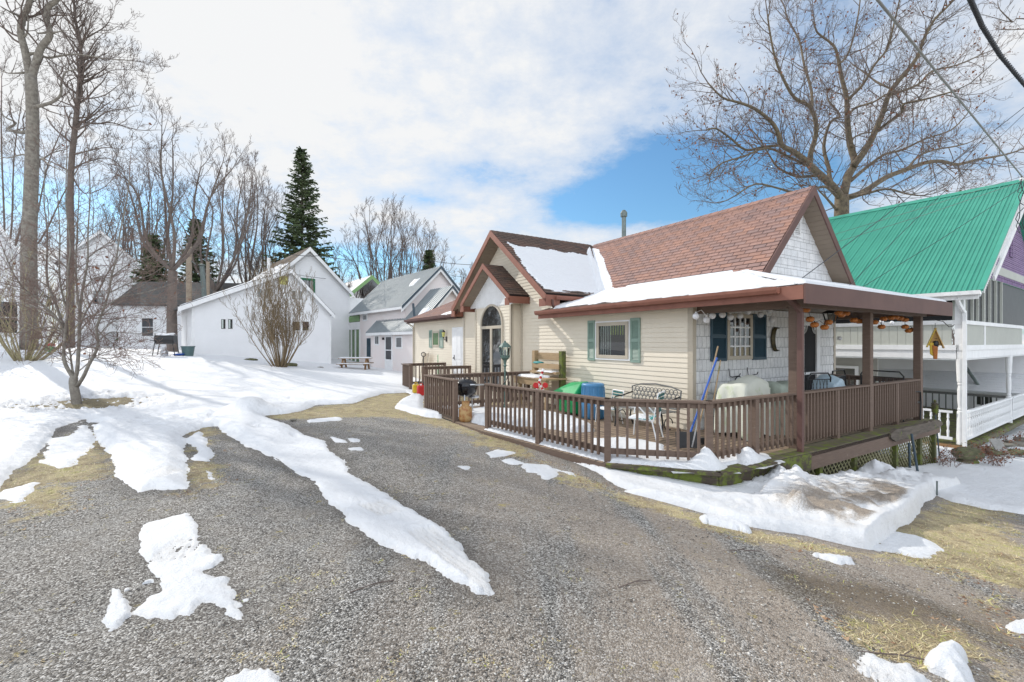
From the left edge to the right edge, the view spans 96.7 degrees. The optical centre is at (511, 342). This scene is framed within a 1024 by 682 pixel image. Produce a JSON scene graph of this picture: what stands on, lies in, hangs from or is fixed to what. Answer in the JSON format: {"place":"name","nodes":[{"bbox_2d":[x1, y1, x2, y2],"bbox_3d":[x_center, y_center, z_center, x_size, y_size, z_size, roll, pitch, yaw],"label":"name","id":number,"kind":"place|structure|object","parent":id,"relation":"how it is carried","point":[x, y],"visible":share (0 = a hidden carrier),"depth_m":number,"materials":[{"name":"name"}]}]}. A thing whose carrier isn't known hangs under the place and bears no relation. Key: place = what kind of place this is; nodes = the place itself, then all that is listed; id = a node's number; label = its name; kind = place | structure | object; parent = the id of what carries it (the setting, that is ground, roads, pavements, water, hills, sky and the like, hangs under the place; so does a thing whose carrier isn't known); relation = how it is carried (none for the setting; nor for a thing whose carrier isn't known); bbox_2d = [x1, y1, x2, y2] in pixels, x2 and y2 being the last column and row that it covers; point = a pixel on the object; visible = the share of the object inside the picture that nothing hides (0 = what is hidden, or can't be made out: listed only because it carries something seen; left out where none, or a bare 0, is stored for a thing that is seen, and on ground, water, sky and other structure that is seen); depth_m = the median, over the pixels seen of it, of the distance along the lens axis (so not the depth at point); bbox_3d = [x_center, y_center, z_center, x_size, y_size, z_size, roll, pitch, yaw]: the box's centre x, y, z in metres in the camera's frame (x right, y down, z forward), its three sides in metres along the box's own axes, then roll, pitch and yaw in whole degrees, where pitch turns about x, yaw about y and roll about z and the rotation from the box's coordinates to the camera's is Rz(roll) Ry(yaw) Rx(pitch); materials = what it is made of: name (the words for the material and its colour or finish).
{"place":"outdoors","nodes":[
{"label":"outdoors","id":0,"kind":"place"},
{"bbox_2d":[0,393,1023,681],"bbox_3d":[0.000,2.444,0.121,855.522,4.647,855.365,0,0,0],"label":"ground","id":1,"kind":"structure","parent":0,"point":[390,439],"depth_m":3.38,"materials":[{"name":"gravel"}]},
{"bbox_2d":[0,225,52,351],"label":"tall white house","id":2,"kind":"structure","parent":1,"relation":"on","point":[12,252],"depth_m":23.73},
{"bbox_2d":[0,300,19,334],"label":"window","id":3,"kind":"structure","parent":2,"relation":"in","point":[1,305],"depth_m":23.72,"materials":[{"name":"glass"}]},
{"bbox_2d":[0,238,96,360],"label":"bush","id":4,"kind":"object","parent":1,"relation":"on","point":[18,355],"visible":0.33,"depth_m":18.52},
{"bbox_2d":[0,39,120,247],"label":"bare tree","id":5,"kind":"object","parent":1,"relation":"on","point":[13,197],"visible":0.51,"depth_m":37.91,"materials":[{"name":"brown plant"}]},
{"bbox_2d":[0,0,178,349],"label":"bare tree","id":6,"kind":"object","parent":1,"relation":"on","point":[32,159],"visible":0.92,"depth_m":18.91,"materials":[{"name":"grey plant"}]},
{"bbox_2d":[52,230,143,345],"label":"white porch house","id":7,"kind":"structure","parent":1,"relation":"on","point":[104,239],"depth_m":41.66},
{"bbox_2d":[0,90,203,404],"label":"young tree","id":8,"kind":"object","parent":1,"relation":"on","point":[74,383],"visible":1,"depth_m":11.38,"materials":[{"name":"grey plant"}]},
{"bbox_2d":[0,0,206,347],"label":"bare tree","id":9,"kind":"object","parent":1,"relation":"on","point":[81,80],"visible":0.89,"depth_m":22.93,"materials":[{"name":"brown plant"}]},
{"bbox_2d":[57,177,167,278],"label":"bare tree","id":10,"kind":"object","parent":1,"relation":"on","point":[121,214],"visible":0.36,"depth_m":44.66,"materials":[{"name":"brown plant"}]},
{"bbox_2d":[116,234,167,339],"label":"evergreen tree","id":11,"kind":"object","parent":1,"relation":"on","point":[163,269],"visible":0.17,"depth_m":41.62,"materials":[{"name":"plant"}]},
{"bbox_2d":[94,140,199,281],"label":"bare tree","id":12,"kind":"object","parent":1,"relation":"on","point":[148,206],"visible":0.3,"depth_m":49.67,"materials":[{"name":"brown plant"}]},
{"bbox_2d":[150,333,178,355],"bbox_3d":[-17.542,0.142,22.986,1.132,1.243,0.553,0,0,-15],"label":"gas barbecue","id":13,"kind":"object","parent":1,"relation":"on","point":[170,338],"visible":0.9,"depth_m":22.83,"materials":[{"name":"black metal"}]},
{"bbox_2d":[101,90,251,351],"bbox_3d":[-20.544,-6.794,26.768,9.978,15.326,4.857,0,0,0],"label":"bare tree","id":14,"kind":"object","parent":1,"relation":"on","point":[173,265],"visible":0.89,"depth_m":26.87,"materials":[{"name":"brown plant"}]},
{"bbox_2d":[111,281,242,348],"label":"white building","id":15,"kind":"structure","parent":1,"relation":"on","point":[141,326],"depth_m":36.39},
{"bbox_2d":[141,317,154,336],"bbox_3d":[-29.054,-1.200,36.283,1.000,1.600,0.060,0,0,-8],"label":"window","id":16,"kind":"structure","parent":15,"relation":"in","point":[143,323],"depth_m":36.27,"materials":[{"name":"white paint"}]},
{"bbox_2d":[180,346,194,355],"bbox_3d":[-16.805,0.499,23.600,0.630,0.600,0.630,0,0,0],"label":"garbage can","id":17,"kind":"object","parent":1,"relation":"on","point":[188,350],"visible":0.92,"depth_m":23.40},
{"bbox_2d":[186,243,195,302],"bbox_3d":[-23.301,-3.236,33.000,0.775,7.817,0.391,0,0,0],"label":"utility pole","id":18,"kind":"object","parent":1,"relation":"on","point":[189,261],"visible":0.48,"depth_m":32.88,"materials":[{"name":"brown wood"}]},
{"bbox_2d":[167,219,223,282],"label":"evergreen tree","id":19,"kind":"object","parent":1,"relation":"on","point":[195,276],"visible":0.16,"depth_m":43.68,"materials":[{"name":"plant"}]},
{"bbox_2d":[198,264,206,296],"bbox_3d":[-23.061,-2.583,34.000,0.688,6.586,0.457,0,0,0],"label":"metal flue","id":20,"kind":"object","parent":1,"relation":"on","point":[203,279],"visible":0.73,"depth_m":33.87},
{"bbox_2d":[205,262,214,294],"bbox_3d":[-23.928,-2.828,36.000,0.775,7.083,0.276,0,0,0],"label":"utility pole","id":21,"kind":"object","parent":1,"relation":"on","point":[207,273],"visible":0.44,"depth_m":35.92,"materials":[{"name":"brown wood"}]},
{"bbox_2d":[159,128,271,293],"bbox_3d":[-25.234,-8.889,38.839,10.534,19.691,5.239,0,0,0],"label":"bare tree","id":22,"kind":"object","parent":1,"relation":"on","point":[237,249],"visible":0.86,"depth_m":38.41,"materials":[{"name":"brown plant"}]},
{"bbox_2d":[210,148,286,282],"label":"bare tree","id":23,"kind":"object","parent":1,"relation":"on","point":[251,265],"visible":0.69,"depth_m":43.82,"materials":[{"name":"brown plant"}]},
{"bbox_2d":[173,268,334,363],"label":"white outbuilding","id":24,"kind":"structure","parent":1,"relation":"on","point":[209,325],"depth_m":26.72,"materials":[{"name":"paint"}]},
{"bbox_2d":[225,175,289,278],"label":"bare tree","id":25,"kind":"object","parent":1,"relation":"on","point":[270,245],"visible":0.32,"depth_m":47.74,"materials":[{"name":"brown plant"}]},
{"bbox_2d":[219,257,318,366],"bbox_3d":[-11.353,-1.488,22.188,3.932,5.704,4.368,0,0,20],"label":"round bush","id":26,"kind":"object","parent":1,"relation":"on","point":[271,333],"visible":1,"depth_m":21.84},
{"bbox_2d":[263,146,338,269],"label":"spruce tree","id":27,"kind":"object","parent":1,"relation":"on","point":[295,229],"visible":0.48,"depth_m":45.42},
{"bbox_2d":[251,247,353,359],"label":"white gable house","id":28,"kind":"structure","parent":1,"relation":"on","point":[332,291],"depth_m":34.10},
{"bbox_2d":[320,239,352,280],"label":"bare tree","id":29,"kind":"object","parent":1,"relation":"on","point":[339,266],"visible":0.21,"depth_m":60.32,"materials":[{"name":"brown plant"}]},
{"bbox_2d":[336,357,373,369],"bbox_3d":[-9.112,1.264,26.480,1.860,0.803,1.740,0,0,-8],"label":"picnic table","id":30,"kind":"object","parent":1,"relation":"on","point":[365,363],"visible":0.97,"depth_m":26.14,"materials":[{"name":"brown wood"}]},
{"bbox_2d":[346,275,379,310],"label":"green trim house","id":31,"kind":"structure","parent":1,"relation":"on","point":[357,284],"depth_m":46.78,"materials":[{"name":"white paint"}]},
{"bbox_2d":[335,196,419,297],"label":"bare tree","id":32,"kind":"object","parent":1,"relation":"on","point":[375,253],"visible":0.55,"depth_m":51.65,"materials":[{"name":"brown plant"}]},
{"bbox_2d":[356,193,445,279],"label":"bare tree","id":33,"kind":"object","parent":1,"relation":"on","point":[407,236],"visible":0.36,"depth_m":54.54,"materials":[{"name":"brown plant"}]},
{"bbox_2d":[349,265,459,371],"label":"pinkish house","id":34,"kind":"structure","parent":1,"relation":"on","point":[380,332],"depth_m":28.94,"materials":[{"name":"paint"}]},
{"bbox_2d":[385,335,392,369],"bbox_3d":[-7.604,0.815,28.074,0.056,2.570,1.103,0,0,-39],"label":"white door","id":35,"kind":"structure","parent":34,"relation":"in","point":[388,338],"depth_m":27.94,"materials":[{"name":"paint"}]},
{"bbox_2d":[387,215,462,276],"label":"bare tree","id":36,"kind":"object","parent":1,"relation":"on","point":[427,246],"visible":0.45,"depth_m":49.91,"materials":[{"name":"brown plant"}]},
{"bbox_2d":[422,249,436,270],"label":"evergreen tree","id":37,"kind":"object","parent":1,"relation":"on","point":[428,253],"visible":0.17,"depth_m":49.76,"materials":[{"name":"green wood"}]},
{"bbox_2d":[0,456,1011,681],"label":"moss tufts","id":38,"kind":"object","parent":1,"relation":"on","point":[431,593],"visible":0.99,"depth_m":2.80,"materials":[{"name":"green plant"}]},
{"bbox_2d":[0,343,1023,681],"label":"snow","id":39,"kind":"structure","parent":1,"relation":"on","point":[142,439],"depth_m":7.44,"materials":[{"name":"snow"}]},
{"bbox_2d":[988,439,1010,456],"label":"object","id":40,"kind":"object","parent":39,"relation":"on","point":[996,444],"visible":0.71,"depth_m":11.53,"materials":[{"name":"wood"}]},
{"bbox_2d":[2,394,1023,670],"bbox_3d":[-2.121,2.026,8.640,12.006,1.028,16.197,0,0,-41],"label":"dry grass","id":41,"kind":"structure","parent":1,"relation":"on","point":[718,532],"depth_m":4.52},
{"bbox_2d":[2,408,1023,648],"bbox_3d":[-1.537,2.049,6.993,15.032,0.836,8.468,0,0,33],"label":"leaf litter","id":42,"kind":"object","parent":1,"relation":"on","point":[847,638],"visible":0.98,"depth_m":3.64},
{"bbox_2d":[404,185,952,451],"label":"beige house","id":43,"kind":"structure","parent":1,"relation":"on","point":[616,314],"depth_m":11.40,"materials":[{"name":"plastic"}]},
{"bbox_2d":[432,331,438,346],"bbox_3d":[-3.452,-0.150,20.681,0.060,0.700,0.800,0,0,-32],"label":"wing window","id":44,"kind":"structure","parent":43,"relation":"in","point":[435,334],"depth_m":20.70,"materials":[{"name":"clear glass"}]},
{"bbox_2d":[452,327,462,378],"bbox_3d":[-2.268,0.490,18.686,0.145,2.220,1.040,0,0,-32],"label":"white door","id":45,"kind":"structure","parent":43,"relation":"in","point":[457,332],"depth_m":18.64,"materials":[{"name":"paint"}]},
{"bbox_2d":[480,304,503,394],"bbox_3d":[-0.698,0.225,15.518,0.060,3.050,1.560,0,0,-32],"label":"arched window","id":46,"kind":"structure","parent":43,"relation":"in","point":[491,323],"depth_m":15.46,"materials":[{"name":"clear glass"}]},
{"bbox_2d":[595,320,629,360],"bbox_3d":[2.450,-0.045,11.115,0.070,0.960,1.180,0,0,-32],"label":"front window","id":47,"kind":"structure","parent":43,"relation":"in","point":[612,338],"depth_m":11.06,"materials":[{"name":"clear glass"}]},
{"bbox_2d":[727,313,752,359],"bbox_3d":[5.009,-0.120,10.025,0.940,1.000,0.065,0,0,-32],"label":"porch window","id":48,"kind":"structure","parent":43,"relation":"in","point":[739,331],"depth_m":10.01,"materials":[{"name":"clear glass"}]},
{"bbox_2d":[771,327,779,351],"bbox_3d":[6.205,-0.070,10.701,0.280,0.577,0.070,0,0,-32],"label":"moon plaque","id":49,"kind":"object","parent":43,"relation":"attached to","point":[773,341],"visible":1,"depth_m":10.65,"materials":[{"name":"brown metal"}]},
{"bbox_2d":[804,318,819,390],"bbox_3d":[7.601,0.590,11.597,1.040,2.420,0.117,0,0,-32],"label":"screen door","id":50,"kind":"structure","parent":43,"relation":"in","point":[811,334],"depth_m":11.68,"materials":[{"name":"white paint"}]},
{"bbox_2d":[822,310,837,322],"bbox_3d":[7.271,-0.600,10.379,0.340,0.340,0.294,0,0,-32],"label":"hanging lantern","id":51,"kind":"object","parent":43,"relation":"hanging from","point":[826,313],"visible":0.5,"depth_m":10.32,"materials":[{"name":"black metal"}]},
{"bbox_2d":[802,107,1023,277],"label":"overhead cable","id":52,"kind":"object","parent":43,"relation":"attached to","point":[908,197],"visible":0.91,"depth_m":12.16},
{"bbox_2d":[905,317,953,358],"bbox_3d":[9.921,-0.124,10.940,0.946,1.048,0.382,0,0,18],"label":"birdhouse","id":53,"kind":"object","parent":43,"relation":"hanging from","point":[934,343],"visible":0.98,"depth_m":10.81,"materials":[{"name":"brown wood"}]},
{"bbox_2d":[850,114,1023,284],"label":"overhead cable","id":54,"kind":"object","parent":43,"relation":"attached to","point":[924,210],"visible":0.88,"depth_m":12.13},
{"bbox_2d":[438,386,939,485],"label":"wooden deck","id":55,"kind":"structure","parent":1,"relation":"on","point":[816,456],"depth_m":8.17,"materials":[{"name":"brown wood"}]},
{"bbox_2d":[402,363,411,388],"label":"deck railing","id":56,"kind":"object","parent":55,"relation":"on","point":[407,375],"visible":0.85,"depth_m":17.49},
{"bbox_2d":[404,362,445,384],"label":"deck railing","id":57,"kind":"object","parent":55,"relation":"on","point":[428,364],"visible":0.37,"depth_m":18.63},
{"bbox_2d":[423,374,458,422],"bbox_3d":[-1.771,1.375,11.165,0.130,1.050,1.900,0,0,-32],"label":"deck railing","id":58,"kind":"object","parent":55,"relation":"on","point":[430,391],"visible":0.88,"depth_m":10.95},
{"bbox_2d":[422,365,470,392],"bbox_3d":[-2.333,1.375,16.318,1.812,1.050,0.130,0,0,-25],"label":"deck railing","id":59,"kind":"object","parent":55,"relation":"on","point":[448,368],"visible":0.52,"depth_m":16.27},
{"bbox_2d":[459,401,471,421],"bbox_3d":[-1.058,1.580,10.350,0.304,0.480,0.304,0,0,0],"label":"gas tank","id":60,"kind":"object","parent":55,"relation":"on","point":[465,411],"visible":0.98,"depth_m":10.24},
{"bbox_2d":[458,377,483,410],"bbox_3d":[-1.052,1.296,10.738,0.625,0.972,0.572,0,0,34],"label":"kettle grill","id":61,"kind":"object","parent":55,"relation":"on","point":[467,387],"visible":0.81,"depth_m":10.56,"materials":[{"name":"black metal"}]},
{"bbox_2d":[431,371,529,406],"bbox_3d":[-0.839,1.375,12.663,3.102,1.050,0.130,0,0,-30],"label":"deck railing","id":62,"kind":"object","parent":55,"relation":"on","point":[481,401],"visible":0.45,"depth_m":12.62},
{"bbox_2d":[499,341,510,407],"bbox_3d":[-0.192,0.875,12.500,0.350,1.850,0.303,0,0,0],"label":"lamp post","id":63,"kind":"object","parent":55,"relation":"on","point":[504,357],"visible":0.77,"depth_m":12.47,"materials":[{"name":"metal"}]},
{"bbox_2d":[458,407,589,432],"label":"deck snow","id":64,"kind":"structure","parent":55,"relation":"on","point":[478,416],"depth_m":9.97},
{"bbox_2d":[513,350,566,409],"bbox_3d":[0.769,1.020,12.857,0.760,1.560,1.650,0,0,-32],"label":"potting bench","id":65,"kind":"object","parent":55,"relation":"on","point":[532,378],"visible":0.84,"depth_m":12.61,"materials":[{"name":"brown wood"}]},
{"bbox_2d":[533,369,547,389],"bbox_3d":[0.662,1.206,10.607,0.350,1.188,0.095,0,0,0],"label":"yard ornament","id":66,"kind":"object","parent":55,"relation":"on","point":[536,385],"visible":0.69,"depth_m":10.57,"materials":[{"name":"white paint"}]},
{"bbox_2d":[484,427,603,461],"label":"deck snow","id":67,"kind":"structure","parent":55,"relation":"on","point":[559,446],"depth_m":7.85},
{"bbox_2d":[484,383,611,454],"bbox_3d":[0.469,1.375,8.134,0.143,1.050,3.286,0,0,-37],"label":"deck railing","id":68,"kind":"object","parent":55,"relation":"on","point":[537,430],"visible":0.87,"depth_m":7.96,"materials":[{"name":"wood"}]},
{"bbox_2d":[554,381,586,413],"bbox_3d":[1.554,1.381,11.456,0.672,0.831,0.886,0,0,-32],"label":"green bin","id":69,"kind":"object","parent":55,"relation":"on","point":[573,387],"visible":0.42,"depth_m":11.23,"materials":[{"name":"plastic"}]},
{"bbox_2d":[581,382,604,418],"bbox_3d":[1.924,1.375,10.814,0.606,0.810,0.600,0,0,-32],"label":"bin","id":70,"kind":"object","parent":55,"relation":"on","point":[593,389],"visible":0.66,"depth_m":10.58,"materials":[{"name":"plastic"}]},
{"bbox_2d":[595,389,623,423],"bbox_3d":[2.184,1.439,10.194,0.498,0.726,0.427,0,0,-22],"label":"lawn chair","id":71,"kind":"object","parent":55,"relation":"on","point":[602,407],"visible":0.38,"depth_m":10.26,"materials":[{"name":"white paint"}]},
{"bbox_2d":[594,437,663,449],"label":"deck snow","id":72,"kind":"structure","parent":55,"relation":"on","point":[632,443],"depth_m":7.95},
{"bbox_2d":[629,390,664,439],"bbox_3d":[2.502,1.355,8.517,0.615,0.897,0.528,0,0,30],"label":"lawn chair","id":73,"kind":"object","parent":55,"relation":"on","point":[643,416],"visible":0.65,"depth_m":8.42,"materials":[{"name":"white paint"}]},
{"bbox_2d":[614,383,681,436],"bbox_3d":[2.740,1.330,9.343,0.647,0.954,1.310,0,0,-32],"label":"garden bench","id":74,"kind":"object","parent":55,"relation":"on","point":[663,411],"visible":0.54,"depth_m":9.45,"materials":[{"name":"grey metal"}]},
{"bbox_2d":[604,398,713,461],"bbox_3d":[2.147,1.375,6.732,1.536,1.050,0.130,0,0,11],"label":"deck railing","id":75,"kind":"object","parent":55,"relation":"on","point":[698,405],"visible":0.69,"depth_m":6.69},
{"bbox_2d":[609,454,737,467],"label":"deck snow","id":76,"kind":"structure","parent":55,"relation":"on","point":[670,462],"depth_m":6.74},
{"bbox_2d":[675,357,717,447],"bbox_3d":[3.281,1.025,7.855,1.081,1.510,0.272,0,0,-27],"label":"snow shovel","id":77,"kind":"object","parent":55,"relation":"on","point":[682,439],"visible":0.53,"depth_m":7.71,"materials":[{"name":"blue plastic"}]},
{"bbox_2d":[671,446,741,473],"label":"deck snow","id":78,"kind":"structure","parent":55,"relation":"on","point":[705,458],"depth_m":6.45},
{"bbox_2d":[700,346,718,443],"bbox_3d":[3.469,0.924,8.121,0.874,1.712,0.218,0,0,-27],"label":"broom","id":79,"kind":"object","parent":55,"relation":"on","point":[701,440],"visible":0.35,"depth_m":8.16,"materials":[{"name":"plastic"}]},
{"bbox_2d":[714,375,770,440],"bbox_3d":[4.512,1.217,8.851,1.054,1.167,0.765,0,0,-32],"label":"canvas cover","id":80,"kind":"object","parent":55,"relation":"on","point":[748,385],"visible":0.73,"depth_m":8.62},
{"bbox_2d":[705,392,796,458],"bbox_3d":[3.796,1.375,7.127,2.271,1.050,0.150,0,0,-30],"label":"deck railing","id":81,"kind":"object","parent":55,"relation":"on","point":[756,442],"visible":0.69,"depth_m":7.04,"materials":[{"name":"wood"}]},
{"bbox_2d":[730,446,784,468],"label":"deck snow","id":82,"kind":"structure","parent":55,"relation":"on","point":[747,455],"depth_m":6.81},
{"bbox_2d":[767,381,787,434],"bbox_3d":[5.415,1.291,9.291,1.020,1.019,0.765,0,0,-32],"label":"tarp cover","id":83,"kind":"object","parent":55,"relation":"on","point":[778,387],"visible":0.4,"depth_m":8.90,"materials":[{"name":"plastic"}]},
{"bbox_2d":[806,372,830,389],"bbox_3d":[6.711,1.234,10.300,0.628,1.136,0.616,0,0,-12],"label":"patio chair","id":84,"kind":"object","parent":55,"relation":"on","point":[817,380],"visible":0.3,"depth_m":10.02,"materials":[{"name":"black metal"}]},
{"bbox_2d":[811,374,844,389],"bbox_3d":[7.186,1.267,10.326,0.680,1.066,0.594,0,0,-32],"label":"plastic bag","id":85,"kind":"object","parent":55,"relation":"on","point":[836,381],"visible":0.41,"depth_m":10.21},
{"bbox_2d":[804,379,919,441],"bbox_3d":[7.129,1.375,9.162,5.580,1.050,0.130,0,0,-32],"label":"deck railing","id":86,"kind":"object","parent":55,"relation":"on","point":[834,412],"visible":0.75,"depth_m":8.81,"materials":[{"name":"wood"}]},
{"bbox_2d":[830,374,912,384],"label":"deck railing","id":87,"kind":"object","parent":55,"relation":"on","point":[853,377],"visible":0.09,"depth_m":11.63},
{"bbox_2d":[860,370,921,421],"bbox_3d":[9.015,1.234,10.853,0.616,1.136,0.978,0,0,-17],"label":"patio sofa","id":88,"kind":"object","parent":55,"relation":"on","point":[920,401],"visible":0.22,"depth_m":10.48,"materials":[{"name":"black metal"}]},
{"bbox_2d":[624,464,961,549],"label":"snow bank","id":89,"kind":"structure","parent":1,"relation":"on","point":[862,510],"depth_m":5.51,"materials":[{"name":"snow"}]},
{"bbox_2d":[654,0,1023,323],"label":"oak tree","id":90,"kind":"object","parent":1,"relation":"on","point":[843,197],"visible":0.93,"depth_m":26.02,"materials":[{"name":"brown plant"}]},
{"bbox_2d":[857,648,924,659],"bbox_3d":[2.242,1.788,2.623,0.500,0.022,0.089,0,0,14],"label":"twig","id":91,"kind":"object","parent":1,"relation":"on","point":[905,655],"visible":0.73,"depth_m":2.60,"materials":[{"name":"brown plant"}]},
{"bbox_2d":[889,419,942,470],"bbox_3d":[8.415,2.147,9.380,2.072,0.974,0.272,0,0,-27],"label":"plank bench","id":92,"kind":"object","parent":1,"relation":"on","point":[906,432],"visible":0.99,"depth_m":9.31,"materials":[{"name":"grey wood"}]},
{"bbox_2d":[829,180,1023,447],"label":"green roof house","id":93,"kind":"structure","parent":1,"relation":"on","point":[972,270],"depth_m":14.65,"materials":[{"name":"metal"}]},
{"bbox_2d":[836,365,858,384],"bbox_3d":[11.364,1.575,15.557,0.060,1.550,0.800,0,0,-34],"label":"window","id":94,"kind":"structure","parent":93,"relation":"in","point":[849,370],"depth_m":15.40,"materials":[{"name":"white paint"}]},
{"bbox_2d":[923,390,1005,410],"bbox_3d":[16.892,2.388,18.682,0.100,0.825,4.800,0,0,-34],"label":"grey brown railing","id":95,"kind":"object","parent":93,"relation":"on","point":[968,394],"visible":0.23,"depth_m":17.94,"materials":[{"name":"wood"}]},
{"bbox_2d":[1015,177,1023,233],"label":"service knob","id":96,"kind":"object","parent":93,"relation":"attached to","point":[1021,179],"visible":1,"depth_m":12.31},
{"bbox_2d":[863,186,1022,286],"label":"overhead cable","id":97,"kind":"object","parent":96,"relation":"attached to","point":[943,237],"visible":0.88,"depth_m":12.02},
{"bbox_2d":[876,0,1023,177],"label":"overhead cable","id":98,"kind":"object","parent":96,"relation":"attached to","point":[895,21],"visible":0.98,"depth_m":6.99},
{"bbox_2d":[931,400,939,455],"bbox_3d":[10.525,2.208,11.312,0.198,1.573,0.152,0,0,-30],"label":"garden torch","id":99,"kind":"object","parent":1,"relation":"on","point":[935,407],"visible":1,"depth_m":11.28,"materials":[{"name":"metal"}]},
{"bbox_2d":[923,640,974,681],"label":"snow chunk","id":100,"kind":"object","parent":1,"relation":"on","point":[947,660],"visible":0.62,"depth_m":2.48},
{"bbox_2d":[878,355,1023,428],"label":"white neighbour house","id":101,"kind":"structure","parent":1,"relation":"on","point":[987,376],"depth_m":19.32,"materials":[{"name":"wood"}]},
{"bbox_2d":[972,393,996,406],"bbox_3d":[19.183,2.380,18.477,0.070,0.600,0.700,0,0,-34],"label":"window","id":102,"kind":"structure","parent":101,"relation":"in","point":[977,399],"depth_m":18.52,"materials":[{"name":"white paint"}]},
{"bbox_2d":[926,442,980,466],"bbox_3d":[9.589,2.492,9.948,1.186,0.578,0.988,0,0,0],"label":"dry plant","id":103,"kind":"object","parent":1,"relation":"on","point":[951,454],"visible":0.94,"depth_m":9.92,"materials":[{"name":"brown plant"}]},
{"bbox_2d":[950,447,984,463],"bbox_3d":[10.703,2.672,10.671,0.667,0.404,0.454,0,0,0],"label":"boulder","id":104,"kind":"object","parent":1,"relation":"on","point":[975,451],"visible":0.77,"depth_m":10.53,"materials":[{"name":"stone"}]},
{"bbox_2d":[964,0,1023,38],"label":"bare tree","id":105,"kind":"object","parent":1,"relation":"on","point":[1008,18],"visible":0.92,"depth_m":13.99,"materials":[{"name":"brown plant"}]},
{"bbox_2d":[970,441,1023,465],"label":"dry plant","id":106,"kind":"object","parent":1,"relation":"on","point":[989,453],"visible":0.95,"depth_m":10.41,"materials":[{"name":"brown plant"}]},
{"bbox_2d":[0,0,1023,343],"label":"sky","id":107,"kind":"structure","parent":0,"point":[536,118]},
{"bbox_2d":[967,0,1023,86],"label":"overhead cable","id":108,"kind":"object","parent":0,"point":[988,36],"visible":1,"depth_m":5.30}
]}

